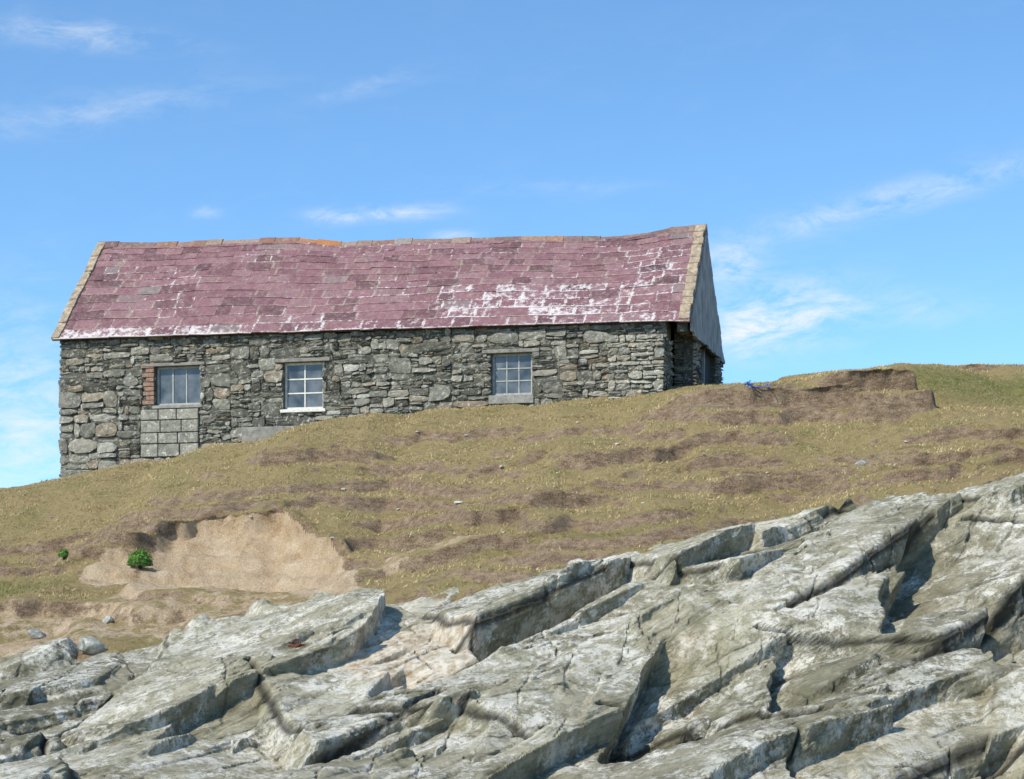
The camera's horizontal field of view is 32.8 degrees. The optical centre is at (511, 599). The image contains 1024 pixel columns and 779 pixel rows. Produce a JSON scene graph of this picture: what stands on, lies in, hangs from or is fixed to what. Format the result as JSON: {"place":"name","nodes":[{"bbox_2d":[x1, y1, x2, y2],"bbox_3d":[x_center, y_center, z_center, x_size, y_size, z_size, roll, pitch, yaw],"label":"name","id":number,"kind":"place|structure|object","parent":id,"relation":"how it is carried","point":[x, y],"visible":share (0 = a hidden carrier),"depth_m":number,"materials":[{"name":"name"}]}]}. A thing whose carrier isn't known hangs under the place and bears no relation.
{"place":"outdoors","nodes":[
{"label":"outdoors","id":0,"kind":"place"},
{"bbox_2d":[0,472,1023,778],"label":"rocky hillside","id":1,"kind":"structure","parent":0,"point":[870,640],"depth_m":22.62,"materials":[{"name":"grey stone"}]},
{"bbox_2d":[288,639,306,647],"bbox_3d":[-2.957,0.614,23.933,0.263,0.162,0.069,0,0,0],"label":"mooring ring","id":2,"kind":"object","parent":1,"relation":"attached to","point":[293,644],"visible":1,"depth_m":23.93,"materials":[{"name":"metal"}]},
{"bbox_2d":[0,362,1023,660],"bbox_3d":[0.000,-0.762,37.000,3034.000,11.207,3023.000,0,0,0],"label":"ground","id":3,"kind":"structure","parent":0,"point":[220,557],"depth_m":34.62,"materials":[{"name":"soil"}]},
{"bbox_2d":[27,628,46,638],"bbox_3d":[-7.900,0.585,29.004,0.312,0.203,0.397,0,-11,6],"label":"boulder","id":4,"kind":"object","parent":3,"relation":"on","point":[34,633],"visible":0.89,"depth_m":28.84,"materials":[{"name":"stone"}]},
{"bbox_2d":[57,548,68,559],"bbox_3d":[-8.947,-0.919,34.712,0.258,0.256,0.259,0,0,0],"label":"shrub","id":5,"kind":"object","parent":3,"relation":"on","point":[63,554],"visible":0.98,"depth_m":34.65,"materials":[{"name":"green plant"}]},
{"bbox_2d":[79,636,107,653],"bbox_3d":[-6.445,0.712,26.767,0.474,0.274,0.478,13,-6,-26],"label":"boulder","id":6,"kind":"object","parent":3,"relation":"on","point":[90,645],"visible":0.9,"depth_m":26.59,"materials":[{"name":"stone"}]},
{"bbox_2d":[102,616,114,623],"bbox_3d":[-6.753,0.360,29.096,0.236,0.196,0.185,-15,-9,38],"label":"boulder","id":7,"kind":"object","parent":3,"relation":"on","point":[107,619],"visible":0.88,"depth_m":29.03,"materials":[{"name":"stone"}]},
{"bbox_2d":[126,548,153,568],"bbox_3d":[-7.150,-0.791,33.445,0.522,0.453,0.551,0,0,0],"label":"shrub","id":8,"kind":"object","parent":3,"relation":"on","point":[134,559],"visible":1,"depth_m":33.32,"materials":[{"name":"green plant"}]},
{"bbox_2d":[51,224,724,477],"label":"stone cottage","id":9,"kind":"structure","parent":3,"relation":"on","point":[172,349],"depth_m":44.93,"materials":[{"name":"stone"}]},
{"bbox_2d":[142,361,204,408],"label":"window","id":10,"kind":"structure","parent":9,"relation":"in","point":[177,387],"depth_m":45.74,"materials":[{"name":"glass"}]},
{"bbox_2d":[274,357,329,412],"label":"window","id":11,"kind":"structure","parent":9,"relation":"in","point":[303,381],"depth_m":44.83,"materials":[{"name":"glass"}]},
{"bbox_2d":[482,348,539,403],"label":"window","id":12,"kind":"structure","parent":9,"relation":"in","point":[511,373],"depth_m":43.37,"materials":[{"name":"glass"}]},
{"bbox_2d":[700,348,710,384],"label":"door","id":13,"kind":"structure","parent":9,"relation":"in","point":[705,364],"depth_m":45.77,"materials":[{"name":"grey wood"}]},
{"bbox_2d":[743,380,769,387],"bbox_3d":[5.367,-4.733,38.071,0.587,0.160,0.211,0,0,0],"label":"rope tangle","id":14,"kind":"object","parent":3,"relation":"on","point":[749,384],"visible":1,"depth_m":38.09,"materials":[{"name":"blue fabric"}]},
{"bbox_2d":[854,460,867,466],"bbox_3d":[6.715,-2.620,33.405,0.259,0.129,0.271,-12,4,-18],"label":"boulder","id":15,"kind":"object","parent":3,"relation":"on","point":[859,463],"visible":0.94,"depth_m":33.31,"materials":[{"name":"stone"}]},
{"bbox_2d":[0,0,1023,487],"label":"sky","id":16,"kind":"structure","parent":0,"point":[853,170],"materials":[{"name":"blue"}]}
]}

